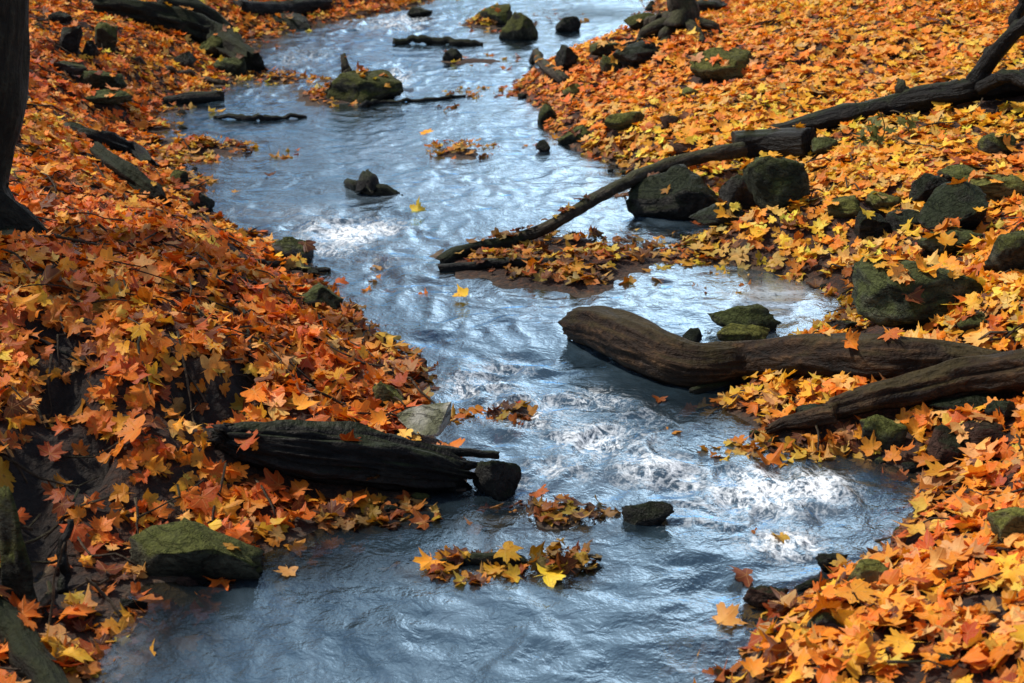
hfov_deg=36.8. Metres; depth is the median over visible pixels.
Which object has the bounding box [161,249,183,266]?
maple leaf
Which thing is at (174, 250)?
maple leaf
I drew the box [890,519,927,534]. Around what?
maple leaf
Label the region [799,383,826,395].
maple leaf
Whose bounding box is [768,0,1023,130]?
fallen trunk
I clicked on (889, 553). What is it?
maple leaf
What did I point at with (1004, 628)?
maple leaf
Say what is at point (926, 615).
maple leaf
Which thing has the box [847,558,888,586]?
stone
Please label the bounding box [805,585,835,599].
maple leaf
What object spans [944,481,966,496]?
maple leaf
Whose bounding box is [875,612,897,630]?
maple leaf
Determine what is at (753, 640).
maple leaf
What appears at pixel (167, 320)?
maple leaf
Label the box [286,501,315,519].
maple leaf
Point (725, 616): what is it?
maple leaf
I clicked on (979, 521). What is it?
maple leaf
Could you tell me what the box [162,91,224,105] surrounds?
short log
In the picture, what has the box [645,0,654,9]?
stone
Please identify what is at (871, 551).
maple leaf
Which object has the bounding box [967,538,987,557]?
maple leaf
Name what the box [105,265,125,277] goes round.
maple leaf
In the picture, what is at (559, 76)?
broken branch
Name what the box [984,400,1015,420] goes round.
stone
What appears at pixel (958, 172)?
stone
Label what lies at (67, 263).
maple leaf
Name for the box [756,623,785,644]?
maple leaf
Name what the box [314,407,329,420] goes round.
maple leaf
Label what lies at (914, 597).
maple leaf
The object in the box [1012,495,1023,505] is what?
maple leaf
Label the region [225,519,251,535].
maple leaf
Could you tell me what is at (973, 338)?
maple leaf
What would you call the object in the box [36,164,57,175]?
maple leaf
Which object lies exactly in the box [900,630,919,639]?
maple leaf
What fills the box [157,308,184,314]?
maple leaf
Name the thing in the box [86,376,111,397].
maple leaf
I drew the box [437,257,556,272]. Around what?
dark stick
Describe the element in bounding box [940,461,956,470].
maple leaf
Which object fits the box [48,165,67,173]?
maple leaf
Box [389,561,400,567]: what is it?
maple leaf
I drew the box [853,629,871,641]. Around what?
maple leaf
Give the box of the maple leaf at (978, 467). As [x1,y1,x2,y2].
[958,459,985,475]
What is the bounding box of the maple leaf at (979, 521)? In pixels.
[966,517,989,526]
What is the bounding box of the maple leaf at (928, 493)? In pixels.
[908,489,934,501]
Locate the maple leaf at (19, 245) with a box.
[16,242,42,250]
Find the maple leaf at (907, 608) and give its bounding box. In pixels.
[903,600,924,610]
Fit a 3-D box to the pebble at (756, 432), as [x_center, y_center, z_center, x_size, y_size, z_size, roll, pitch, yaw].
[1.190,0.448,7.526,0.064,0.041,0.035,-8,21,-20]
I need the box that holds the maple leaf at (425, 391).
[417,386,433,396]
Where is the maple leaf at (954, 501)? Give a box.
[942,495,974,511]
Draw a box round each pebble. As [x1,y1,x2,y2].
[119,598,147,610]
[177,109,187,114]
[178,124,187,130]
[182,570,211,586]
[301,266,312,272]
[307,269,320,276]
[383,505,399,513]
[412,492,430,503]
[518,93,526,98]
[749,430,759,437]
[768,437,779,443]
[794,578,824,594]
[874,457,885,463]
[901,462,924,473]
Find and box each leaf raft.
[55,617,155,682]
[159,137,258,159]
[231,68,330,84]
[269,147,299,158]
[301,56,390,107]
[308,474,442,536]
[424,138,496,158]
[424,541,530,589]
[435,103,459,111]
[442,49,520,64]
[444,86,517,98]
[447,403,504,429]
[458,2,500,32]
[466,193,677,284]
[491,400,541,424]
[525,492,622,526]
[527,537,601,574]
[533,9,588,22]
[660,228,730,265]
[699,434,851,467]
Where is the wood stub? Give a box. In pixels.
[340,53,352,72]
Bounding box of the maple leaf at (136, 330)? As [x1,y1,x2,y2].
[126,323,153,341]
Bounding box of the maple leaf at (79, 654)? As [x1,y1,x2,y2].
[56,645,93,662]
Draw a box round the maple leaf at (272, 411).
[266,394,289,420]
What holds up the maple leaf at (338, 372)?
on the leaf litter at (300, 328)
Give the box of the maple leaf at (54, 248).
[34,243,62,258]
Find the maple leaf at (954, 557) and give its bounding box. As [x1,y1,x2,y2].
[939,547,973,564]
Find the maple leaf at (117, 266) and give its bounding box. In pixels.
[103,262,128,275]
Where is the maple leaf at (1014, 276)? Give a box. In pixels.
[998,271,1020,282]
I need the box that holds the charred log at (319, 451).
[204,419,478,492]
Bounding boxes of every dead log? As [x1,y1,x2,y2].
[0,595,68,682]
[62,122,159,167]
[233,0,332,15]
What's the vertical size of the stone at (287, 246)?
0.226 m
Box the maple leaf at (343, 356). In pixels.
[333,351,352,368]
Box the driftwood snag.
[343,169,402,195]
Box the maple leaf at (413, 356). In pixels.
[399,353,422,367]
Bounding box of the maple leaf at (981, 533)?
[976,528,994,537]
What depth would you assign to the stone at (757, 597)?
5.91 m
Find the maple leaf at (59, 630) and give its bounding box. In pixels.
[38,624,70,643]
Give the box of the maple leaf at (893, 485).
[880,467,897,493]
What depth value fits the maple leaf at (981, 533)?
6.03 m
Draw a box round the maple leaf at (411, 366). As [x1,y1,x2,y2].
[391,358,419,373]
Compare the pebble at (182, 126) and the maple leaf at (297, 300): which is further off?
the pebble at (182, 126)
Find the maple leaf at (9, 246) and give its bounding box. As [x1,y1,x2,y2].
[5,242,33,251]
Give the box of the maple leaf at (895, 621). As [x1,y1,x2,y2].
[866,604,906,626]
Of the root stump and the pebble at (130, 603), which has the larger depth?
the root stump
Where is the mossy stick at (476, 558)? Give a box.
[439,552,528,567]
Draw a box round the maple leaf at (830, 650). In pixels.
[818,638,847,656]
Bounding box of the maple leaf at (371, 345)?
[365,340,386,351]
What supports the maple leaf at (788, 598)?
on the leaf litter at (300, 328)
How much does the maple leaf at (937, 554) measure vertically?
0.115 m
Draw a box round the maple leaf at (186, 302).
[168,295,192,310]
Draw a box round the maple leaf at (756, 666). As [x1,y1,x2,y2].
[740,657,768,674]
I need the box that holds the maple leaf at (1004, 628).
[994,614,1015,634]
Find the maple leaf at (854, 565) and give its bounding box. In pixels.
[842,555,867,568]
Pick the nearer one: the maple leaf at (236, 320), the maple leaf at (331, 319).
the maple leaf at (236, 320)
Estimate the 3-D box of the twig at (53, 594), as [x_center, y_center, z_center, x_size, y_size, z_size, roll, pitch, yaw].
[-1.679,0.936,5.653,0.107,0.441,0.067,-12,23,-31]
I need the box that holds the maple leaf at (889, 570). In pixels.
[870,568,901,588]
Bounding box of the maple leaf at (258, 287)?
[238,275,269,288]
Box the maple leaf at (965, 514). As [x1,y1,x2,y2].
[944,506,975,516]
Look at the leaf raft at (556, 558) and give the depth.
6.24 m
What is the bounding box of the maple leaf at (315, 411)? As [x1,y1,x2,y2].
[312,402,331,414]
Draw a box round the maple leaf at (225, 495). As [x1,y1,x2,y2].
[210,476,236,498]
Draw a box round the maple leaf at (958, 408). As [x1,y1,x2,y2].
[949,407,973,411]
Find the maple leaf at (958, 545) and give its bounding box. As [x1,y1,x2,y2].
[939,535,968,558]
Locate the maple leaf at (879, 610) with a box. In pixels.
[867,607,895,620]
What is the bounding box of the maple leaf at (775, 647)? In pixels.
[761,630,791,656]
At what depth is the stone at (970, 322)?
7.77 m
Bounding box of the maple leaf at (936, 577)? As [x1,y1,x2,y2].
[925,569,951,583]
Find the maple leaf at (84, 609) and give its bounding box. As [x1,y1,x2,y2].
[53,602,95,624]
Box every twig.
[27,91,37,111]
[47,542,64,629]
[69,237,162,260]
[85,576,122,617]
[572,554,601,560]
[622,34,657,45]
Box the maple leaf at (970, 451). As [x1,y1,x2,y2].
[958,437,998,459]
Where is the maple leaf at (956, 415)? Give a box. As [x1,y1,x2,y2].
[941,406,967,424]
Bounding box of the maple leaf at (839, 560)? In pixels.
[830,553,851,571]
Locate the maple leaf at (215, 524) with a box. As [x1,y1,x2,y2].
[196,514,221,529]
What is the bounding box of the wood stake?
[56,519,74,594]
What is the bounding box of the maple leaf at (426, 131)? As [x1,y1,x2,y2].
[419,129,433,134]
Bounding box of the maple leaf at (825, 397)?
[814,389,834,402]
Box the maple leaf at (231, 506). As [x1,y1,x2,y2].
[208,494,243,519]
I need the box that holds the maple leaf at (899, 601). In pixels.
[887,593,924,609]
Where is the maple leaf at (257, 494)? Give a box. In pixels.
[251,482,278,500]
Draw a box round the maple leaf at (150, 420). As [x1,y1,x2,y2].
[141,410,165,430]
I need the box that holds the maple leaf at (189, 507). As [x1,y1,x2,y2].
[182,493,200,511]
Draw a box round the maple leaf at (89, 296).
[71,286,100,311]
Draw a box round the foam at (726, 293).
[713,289,741,297]
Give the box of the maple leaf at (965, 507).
[951,490,988,517]
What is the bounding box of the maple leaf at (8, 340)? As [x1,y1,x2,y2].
[1,328,26,353]
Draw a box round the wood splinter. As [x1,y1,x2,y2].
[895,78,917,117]
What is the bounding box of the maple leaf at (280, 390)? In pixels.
[261,383,284,399]
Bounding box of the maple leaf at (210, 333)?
[189,323,225,344]
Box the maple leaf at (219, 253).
[202,238,229,256]
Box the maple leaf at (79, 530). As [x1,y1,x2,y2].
[59,516,92,543]
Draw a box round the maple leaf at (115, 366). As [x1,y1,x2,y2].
[102,352,125,373]
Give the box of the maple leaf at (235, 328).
[217,324,241,334]
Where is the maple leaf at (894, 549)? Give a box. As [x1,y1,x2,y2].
[881,546,903,559]
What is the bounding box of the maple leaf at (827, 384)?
[822,379,845,393]
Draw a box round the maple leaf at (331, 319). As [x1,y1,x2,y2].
[325,314,340,327]
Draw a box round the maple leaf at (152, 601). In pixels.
[127,594,163,618]
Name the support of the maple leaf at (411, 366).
on the leaf litter at (300, 328)
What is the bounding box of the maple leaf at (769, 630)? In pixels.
[751,620,776,634]
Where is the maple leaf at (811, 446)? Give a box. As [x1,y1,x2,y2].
[796,440,830,463]
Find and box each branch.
[115,53,225,84]
[436,235,529,263]
[508,141,747,240]
[529,47,571,85]
[689,378,751,394]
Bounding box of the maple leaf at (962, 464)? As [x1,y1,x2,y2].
[953,454,984,468]
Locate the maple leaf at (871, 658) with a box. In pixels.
[851,639,880,668]
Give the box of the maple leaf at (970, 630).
[959,621,986,645]
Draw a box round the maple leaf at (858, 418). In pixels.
[853,414,865,429]
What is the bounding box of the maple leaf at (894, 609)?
[882,606,908,631]
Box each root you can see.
[0,335,77,360]
[31,580,51,625]
[155,260,272,295]
[185,266,300,295]
[196,297,211,352]
[236,299,252,377]
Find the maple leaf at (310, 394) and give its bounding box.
[296,378,315,399]
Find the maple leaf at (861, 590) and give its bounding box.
[834,579,877,604]
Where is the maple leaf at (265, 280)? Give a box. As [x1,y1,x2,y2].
[254,276,275,287]
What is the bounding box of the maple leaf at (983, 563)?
[980,560,999,578]
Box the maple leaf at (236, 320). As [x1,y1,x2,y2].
[228,313,250,323]
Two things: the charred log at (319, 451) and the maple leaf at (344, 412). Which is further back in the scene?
the maple leaf at (344, 412)
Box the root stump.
[636,0,721,48]
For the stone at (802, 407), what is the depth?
7.47 m
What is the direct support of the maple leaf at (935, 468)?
on the leaf litter at (300, 328)
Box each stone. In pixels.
[0,485,37,601]
[48,10,71,23]
[52,61,86,74]
[59,26,82,55]
[80,70,126,90]
[82,40,98,58]
[82,89,132,104]
[94,22,117,52]
[170,169,188,184]
[174,51,196,66]
[184,193,214,212]
[198,35,222,57]
[213,57,245,75]
[269,13,311,29]
[272,236,313,263]
[299,282,343,309]
[325,69,403,102]
[372,381,403,407]
[396,401,451,436]
[407,7,432,17]
[442,48,462,60]
[472,460,521,503]
[476,4,511,24]
[499,12,537,41]
[536,139,550,151]
[537,103,557,124]
[554,44,578,69]
[555,16,580,32]
[557,124,590,145]
[561,83,581,95]
[589,41,621,56]
[599,54,620,75]
[604,111,644,129]
[612,40,658,66]
[621,501,673,531]
[624,12,654,30]
[625,164,718,230]
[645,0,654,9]
[660,115,678,128]
[671,139,698,153]
[682,87,698,97]
[682,328,702,341]
[689,46,752,81]
[689,203,744,225]
[697,0,727,11]
[707,304,780,331]
[716,323,769,340]
[718,174,755,212]
[743,155,809,213]
[743,585,788,609]
[795,403,821,412]
[807,611,844,630]
[811,137,838,154]
[815,553,847,572]
[826,195,861,217]
[826,320,857,331]
[847,266,853,281]
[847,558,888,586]
[853,209,889,240]
[860,414,907,449]
[866,191,901,212]
[885,209,919,230]
[909,173,947,202]
[917,227,983,253]
[925,424,965,468]
[929,394,1000,413]
[936,164,989,180]
[937,652,953,661]
[956,311,987,331]
[960,420,1005,444]
[964,174,1023,201]
[977,133,1017,157]
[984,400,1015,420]
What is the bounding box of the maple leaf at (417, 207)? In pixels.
[410,198,425,210]
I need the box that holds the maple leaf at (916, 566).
[903,553,931,590]
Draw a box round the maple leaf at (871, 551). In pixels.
[866,543,892,553]
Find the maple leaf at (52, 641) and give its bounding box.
[40,636,67,660]
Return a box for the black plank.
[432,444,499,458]
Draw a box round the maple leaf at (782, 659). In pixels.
[768,655,791,666]
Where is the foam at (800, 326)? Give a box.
[791,321,810,330]
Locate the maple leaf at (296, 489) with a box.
[285,479,310,503]
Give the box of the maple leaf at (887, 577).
[879,568,908,586]
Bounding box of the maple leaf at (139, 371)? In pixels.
[120,357,150,383]
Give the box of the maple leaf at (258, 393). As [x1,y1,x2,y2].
[240,381,272,401]
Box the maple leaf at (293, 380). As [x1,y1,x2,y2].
[287,377,306,385]
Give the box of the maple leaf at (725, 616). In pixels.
[710,602,747,625]
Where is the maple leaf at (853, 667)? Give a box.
[825,635,870,678]
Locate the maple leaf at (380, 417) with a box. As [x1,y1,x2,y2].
[368,407,390,424]
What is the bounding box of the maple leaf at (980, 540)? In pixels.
[969,532,991,544]
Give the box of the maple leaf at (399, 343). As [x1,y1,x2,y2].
[382,340,410,346]
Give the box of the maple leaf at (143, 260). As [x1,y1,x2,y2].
[131,254,155,267]
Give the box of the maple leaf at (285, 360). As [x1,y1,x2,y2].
[266,351,293,367]
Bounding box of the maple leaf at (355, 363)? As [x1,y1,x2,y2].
[338,360,360,365]
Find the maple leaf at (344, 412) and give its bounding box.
[340,406,356,418]
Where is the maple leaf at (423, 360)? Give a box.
[404,356,426,375]
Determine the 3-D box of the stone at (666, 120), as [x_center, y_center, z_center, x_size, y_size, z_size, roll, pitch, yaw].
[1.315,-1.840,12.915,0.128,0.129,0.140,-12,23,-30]
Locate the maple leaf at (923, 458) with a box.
[913,451,936,466]
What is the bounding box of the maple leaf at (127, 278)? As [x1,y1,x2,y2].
[116,272,137,288]
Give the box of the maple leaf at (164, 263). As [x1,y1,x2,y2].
[156,254,182,278]
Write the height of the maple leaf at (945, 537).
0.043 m
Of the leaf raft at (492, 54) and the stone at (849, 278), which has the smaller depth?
the stone at (849, 278)
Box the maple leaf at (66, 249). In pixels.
[62,243,81,258]
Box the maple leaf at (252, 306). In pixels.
[238,298,264,315]
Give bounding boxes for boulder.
[127,517,264,584]
[851,255,983,327]
[917,181,988,230]
[984,230,1023,274]
[987,506,1023,546]
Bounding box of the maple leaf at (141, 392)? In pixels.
[128,382,157,407]
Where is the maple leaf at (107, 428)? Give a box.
[98,410,115,431]
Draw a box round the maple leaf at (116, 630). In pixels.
[96,616,129,644]
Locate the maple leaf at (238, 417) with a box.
[231,408,245,422]
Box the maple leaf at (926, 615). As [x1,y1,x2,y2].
[911,602,938,625]
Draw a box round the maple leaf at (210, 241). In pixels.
[201,235,220,247]
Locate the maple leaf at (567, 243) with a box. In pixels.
[565,240,584,252]
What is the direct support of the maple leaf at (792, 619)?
on the leaf litter at (300, 328)
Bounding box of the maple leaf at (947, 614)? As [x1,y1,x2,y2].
[940,606,957,625]
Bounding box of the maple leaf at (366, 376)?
[359,372,384,385]
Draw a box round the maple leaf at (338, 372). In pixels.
[325,367,352,385]
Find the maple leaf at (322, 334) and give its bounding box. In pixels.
[304,330,327,342]
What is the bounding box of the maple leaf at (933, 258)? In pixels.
[923,249,942,265]
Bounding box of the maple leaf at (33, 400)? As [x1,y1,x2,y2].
[13,391,41,411]
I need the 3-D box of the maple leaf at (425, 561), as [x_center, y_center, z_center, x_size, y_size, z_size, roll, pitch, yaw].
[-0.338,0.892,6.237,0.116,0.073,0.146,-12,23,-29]
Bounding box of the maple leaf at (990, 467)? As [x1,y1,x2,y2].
[972,460,997,476]
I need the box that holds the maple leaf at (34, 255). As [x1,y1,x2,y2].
[23,247,50,264]
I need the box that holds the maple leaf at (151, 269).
[137,264,164,284]
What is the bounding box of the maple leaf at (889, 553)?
[872,541,899,560]
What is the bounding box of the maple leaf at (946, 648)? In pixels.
[932,636,961,659]
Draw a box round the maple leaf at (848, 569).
[832,562,854,576]
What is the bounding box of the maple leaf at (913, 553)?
[899,547,919,567]
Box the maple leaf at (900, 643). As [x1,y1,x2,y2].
[884,627,918,655]
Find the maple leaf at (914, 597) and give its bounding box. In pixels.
[905,583,927,605]
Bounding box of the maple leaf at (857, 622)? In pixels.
[849,615,868,635]
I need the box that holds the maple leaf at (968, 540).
[962,538,971,550]
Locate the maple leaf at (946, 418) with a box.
[933,413,963,428]
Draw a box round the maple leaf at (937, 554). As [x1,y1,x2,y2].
[923,546,955,573]
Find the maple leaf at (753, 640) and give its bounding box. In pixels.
[740,629,762,648]
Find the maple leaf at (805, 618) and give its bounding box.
[786,611,809,628]
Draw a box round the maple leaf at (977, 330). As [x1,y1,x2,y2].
[962,322,991,341]
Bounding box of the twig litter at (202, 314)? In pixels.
[0,0,1023,670]
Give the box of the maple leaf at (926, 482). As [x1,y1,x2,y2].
[915,476,937,492]
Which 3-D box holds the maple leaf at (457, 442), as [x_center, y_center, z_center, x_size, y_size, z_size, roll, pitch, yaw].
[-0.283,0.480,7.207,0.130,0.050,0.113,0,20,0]
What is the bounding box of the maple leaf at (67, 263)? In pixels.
[55,256,77,273]
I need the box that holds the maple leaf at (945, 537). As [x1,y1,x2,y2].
[934,534,952,546]
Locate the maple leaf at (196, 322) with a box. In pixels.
[183,312,207,326]
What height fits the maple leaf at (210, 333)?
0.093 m
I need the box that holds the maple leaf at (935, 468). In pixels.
[923,460,953,475]
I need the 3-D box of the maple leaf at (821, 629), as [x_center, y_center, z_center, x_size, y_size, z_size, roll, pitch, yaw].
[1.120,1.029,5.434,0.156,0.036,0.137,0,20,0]
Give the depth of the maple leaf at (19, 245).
7.70 m
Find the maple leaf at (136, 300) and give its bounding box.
[129,295,152,305]
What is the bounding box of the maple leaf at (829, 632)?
[796,627,838,642]
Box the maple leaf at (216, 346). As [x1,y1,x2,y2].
[197,330,224,354]
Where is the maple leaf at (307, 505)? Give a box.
[289,498,312,507]
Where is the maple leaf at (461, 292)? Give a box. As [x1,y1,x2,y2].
[452,284,468,296]
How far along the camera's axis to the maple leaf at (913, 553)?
5.92 m
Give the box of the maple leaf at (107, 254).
[100,246,121,262]
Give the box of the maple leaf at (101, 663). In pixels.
[87,653,109,668]
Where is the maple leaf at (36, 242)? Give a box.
[28,234,54,244]
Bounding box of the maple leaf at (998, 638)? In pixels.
[974,633,1010,648]
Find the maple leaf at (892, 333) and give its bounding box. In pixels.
[878,327,903,341]
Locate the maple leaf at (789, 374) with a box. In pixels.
[776,369,796,381]
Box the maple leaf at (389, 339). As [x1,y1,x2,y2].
[373,330,395,345]
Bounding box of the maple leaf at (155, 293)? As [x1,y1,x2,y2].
[148,290,172,302]
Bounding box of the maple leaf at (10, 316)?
[0,301,24,328]
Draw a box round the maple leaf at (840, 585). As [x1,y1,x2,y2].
[826,577,855,586]
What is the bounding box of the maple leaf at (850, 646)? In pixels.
[839,635,867,648]
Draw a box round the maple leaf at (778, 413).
[768,403,793,416]
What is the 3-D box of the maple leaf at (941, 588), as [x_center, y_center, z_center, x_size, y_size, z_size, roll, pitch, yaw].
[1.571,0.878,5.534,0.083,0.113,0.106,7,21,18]
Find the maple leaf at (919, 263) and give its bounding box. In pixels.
[915,253,946,277]
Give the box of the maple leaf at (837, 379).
[830,373,854,394]
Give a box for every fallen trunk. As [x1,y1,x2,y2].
[88,0,267,71]
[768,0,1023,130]
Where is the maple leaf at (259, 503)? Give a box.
[238,487,267,516]
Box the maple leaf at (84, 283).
[73,280,96,286]
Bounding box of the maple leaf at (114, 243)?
[105,232,126,251]
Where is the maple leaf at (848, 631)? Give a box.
[839,625,872,636]
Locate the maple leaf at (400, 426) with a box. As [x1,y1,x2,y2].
[391,421,412,432]
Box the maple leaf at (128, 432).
[112,414,145,445]
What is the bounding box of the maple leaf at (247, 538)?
[226,528,253,543]
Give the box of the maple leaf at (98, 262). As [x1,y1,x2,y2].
[87,256,109,269]
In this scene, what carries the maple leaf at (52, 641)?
on the leaf raft at (92, 669)
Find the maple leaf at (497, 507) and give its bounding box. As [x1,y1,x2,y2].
[479,503,502,509]
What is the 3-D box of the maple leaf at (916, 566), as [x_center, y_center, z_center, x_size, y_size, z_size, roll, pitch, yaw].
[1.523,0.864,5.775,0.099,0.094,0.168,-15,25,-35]
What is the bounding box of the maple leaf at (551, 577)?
[535,563,565,588]
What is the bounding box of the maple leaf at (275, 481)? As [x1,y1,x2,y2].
[255,468,289,491]
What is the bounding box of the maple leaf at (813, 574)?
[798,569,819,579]
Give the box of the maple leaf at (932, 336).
[923,329,936,338]
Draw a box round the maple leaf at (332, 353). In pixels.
[323,345,349,367]
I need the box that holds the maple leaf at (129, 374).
[105,361,140,381]
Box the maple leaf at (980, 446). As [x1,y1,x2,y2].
[971,437,988,449]
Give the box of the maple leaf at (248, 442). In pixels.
[234,429,258,452]
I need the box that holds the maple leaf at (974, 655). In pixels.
[933,641,987,666]
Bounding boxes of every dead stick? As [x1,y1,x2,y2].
[213,113,306,120]
[253,259,330,272]
[358,94,465,107]
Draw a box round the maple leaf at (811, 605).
[793,594,822,610]
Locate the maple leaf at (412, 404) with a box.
[399,399,421,409]
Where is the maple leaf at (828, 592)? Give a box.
[810,586,835,599]
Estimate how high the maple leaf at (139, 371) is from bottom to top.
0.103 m
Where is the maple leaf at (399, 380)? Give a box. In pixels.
[387,371,407,385]
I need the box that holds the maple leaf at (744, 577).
[726,565,753,587]
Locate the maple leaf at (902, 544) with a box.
[892,535,913,555]
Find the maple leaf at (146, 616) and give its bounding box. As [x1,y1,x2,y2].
[128,608,157,626]
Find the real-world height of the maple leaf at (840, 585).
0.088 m
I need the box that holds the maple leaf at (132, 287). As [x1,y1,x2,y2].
[129,272,139,293]
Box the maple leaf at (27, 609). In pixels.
[18,595,42,617]
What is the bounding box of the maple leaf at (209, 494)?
[185,483,221,515]
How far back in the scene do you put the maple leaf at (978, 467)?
6.73 m
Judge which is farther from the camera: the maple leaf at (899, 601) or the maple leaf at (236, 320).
the maple leaf at (236, 320)
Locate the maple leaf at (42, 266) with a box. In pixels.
[26,255,45,268]
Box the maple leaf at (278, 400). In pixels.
[263,393,285,407]
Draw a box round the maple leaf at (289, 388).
[285,386,303,393]
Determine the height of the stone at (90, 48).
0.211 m
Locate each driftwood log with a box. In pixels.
[557,305,1000,386]
[765,349,1023,433]
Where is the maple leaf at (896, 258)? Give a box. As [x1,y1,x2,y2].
[880,255,903,259]
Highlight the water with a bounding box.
[119,0,910,682]
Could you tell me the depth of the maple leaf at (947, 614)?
5.37 m
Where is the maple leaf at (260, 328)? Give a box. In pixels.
[250,325,269,333]
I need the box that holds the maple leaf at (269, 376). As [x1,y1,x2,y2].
[251,370,273,385]
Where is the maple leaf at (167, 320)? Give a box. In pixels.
[157,315,174,325]
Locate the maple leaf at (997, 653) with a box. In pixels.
[986,640,1015,663]
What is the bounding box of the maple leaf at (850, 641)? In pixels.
[843,635,867,644]
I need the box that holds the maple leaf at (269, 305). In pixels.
[265,300,280,315]
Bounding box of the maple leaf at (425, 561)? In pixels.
[413,548,445,573]
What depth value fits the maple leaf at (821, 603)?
5.47 m
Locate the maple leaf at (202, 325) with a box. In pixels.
[189,306,217,330]
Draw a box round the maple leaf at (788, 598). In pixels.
[772,589,802,608]
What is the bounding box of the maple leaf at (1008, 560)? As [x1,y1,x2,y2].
[987,553,1019,568]
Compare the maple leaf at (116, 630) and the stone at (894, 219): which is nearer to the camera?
the maple leaf at (116, 630)
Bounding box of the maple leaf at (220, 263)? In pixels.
[216,257,237,272]
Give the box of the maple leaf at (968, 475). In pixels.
[964,471,984,479]
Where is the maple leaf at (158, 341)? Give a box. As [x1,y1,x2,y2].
[143,327,173,350]
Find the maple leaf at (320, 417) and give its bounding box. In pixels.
[307,410,329,420]
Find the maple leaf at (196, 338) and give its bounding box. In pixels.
[188,327,208,344]
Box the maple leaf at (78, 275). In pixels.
[64,269,86,287]
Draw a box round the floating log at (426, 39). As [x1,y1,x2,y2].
[392,34,483,47]
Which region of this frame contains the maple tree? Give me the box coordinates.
[0,0,60,250]
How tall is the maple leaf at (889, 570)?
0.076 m
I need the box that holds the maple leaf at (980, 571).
[969,560,999,586]
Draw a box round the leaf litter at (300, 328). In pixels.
[0,0,1023,682]
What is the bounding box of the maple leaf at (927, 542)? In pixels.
[909,529,936,554]
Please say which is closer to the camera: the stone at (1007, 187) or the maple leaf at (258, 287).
the maple leaf at (258, 287)
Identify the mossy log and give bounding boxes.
[86,142,166,200]
[156,0,233,27]
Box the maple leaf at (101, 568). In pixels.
[85,560,124,573]
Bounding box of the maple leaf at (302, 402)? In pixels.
[291,391,319,409]
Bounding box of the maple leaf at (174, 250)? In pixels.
[163,244,184,253]
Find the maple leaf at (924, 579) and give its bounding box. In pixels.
[905,577,933,582]
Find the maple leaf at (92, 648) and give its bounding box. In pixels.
[77,638,110,660]
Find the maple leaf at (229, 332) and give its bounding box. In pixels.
[217,328,237,339]
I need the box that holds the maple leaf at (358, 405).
[351,399,372,424]
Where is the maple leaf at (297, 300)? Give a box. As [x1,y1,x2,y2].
[280,292,304,302]
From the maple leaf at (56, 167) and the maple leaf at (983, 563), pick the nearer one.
the maple leaf at (983, 563)
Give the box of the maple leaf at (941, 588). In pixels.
[937,580,960,594]
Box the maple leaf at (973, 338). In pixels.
[963,327,991,345]
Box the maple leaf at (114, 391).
[96,375,118,401]
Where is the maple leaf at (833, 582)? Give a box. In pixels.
[821,572,840,589]
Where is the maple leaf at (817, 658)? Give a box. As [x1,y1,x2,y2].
[807,640,846,667]
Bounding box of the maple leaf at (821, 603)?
[806,589,841,620]
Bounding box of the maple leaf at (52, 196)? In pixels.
[39,193,55,209]
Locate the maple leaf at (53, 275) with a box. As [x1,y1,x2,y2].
[35,265,67,289]
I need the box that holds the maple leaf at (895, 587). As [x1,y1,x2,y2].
[883,578,908,590]
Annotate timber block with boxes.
[731,127,816,160]
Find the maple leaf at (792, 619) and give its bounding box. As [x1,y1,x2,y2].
[758,613,799,628]
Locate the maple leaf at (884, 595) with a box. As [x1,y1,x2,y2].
[873,583,908,611]
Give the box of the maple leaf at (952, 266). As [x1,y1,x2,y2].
[940,263,963,270]
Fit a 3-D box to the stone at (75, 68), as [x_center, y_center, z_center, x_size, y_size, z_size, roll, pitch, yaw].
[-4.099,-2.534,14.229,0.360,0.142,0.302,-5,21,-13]
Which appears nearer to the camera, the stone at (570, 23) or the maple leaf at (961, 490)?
the maple leaf at (961, 490)
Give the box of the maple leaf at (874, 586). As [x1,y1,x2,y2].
[870,582,894,590]
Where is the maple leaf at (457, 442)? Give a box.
[439,438,464,447]
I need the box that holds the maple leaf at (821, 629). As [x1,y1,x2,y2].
[807,624,846,642]
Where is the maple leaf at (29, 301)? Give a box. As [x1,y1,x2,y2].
[8,291,40,311]
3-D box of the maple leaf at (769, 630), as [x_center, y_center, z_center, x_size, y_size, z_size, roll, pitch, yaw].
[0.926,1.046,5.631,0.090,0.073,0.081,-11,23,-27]
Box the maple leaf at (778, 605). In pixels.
[768,586,804,612]
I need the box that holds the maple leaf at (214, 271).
[206,268,229,286]
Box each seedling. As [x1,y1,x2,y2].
[855,124,880,146]
[867,112,897,144]
[895,114,919,136]
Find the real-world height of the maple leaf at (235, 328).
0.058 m
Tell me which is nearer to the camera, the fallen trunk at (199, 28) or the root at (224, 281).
the root at (224, 281)
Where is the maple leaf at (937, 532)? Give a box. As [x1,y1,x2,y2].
[922,519,944,539]
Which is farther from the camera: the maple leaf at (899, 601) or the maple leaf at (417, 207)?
the maple leaf at (417, 207)
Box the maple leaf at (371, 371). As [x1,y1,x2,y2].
[365,361,388,382]

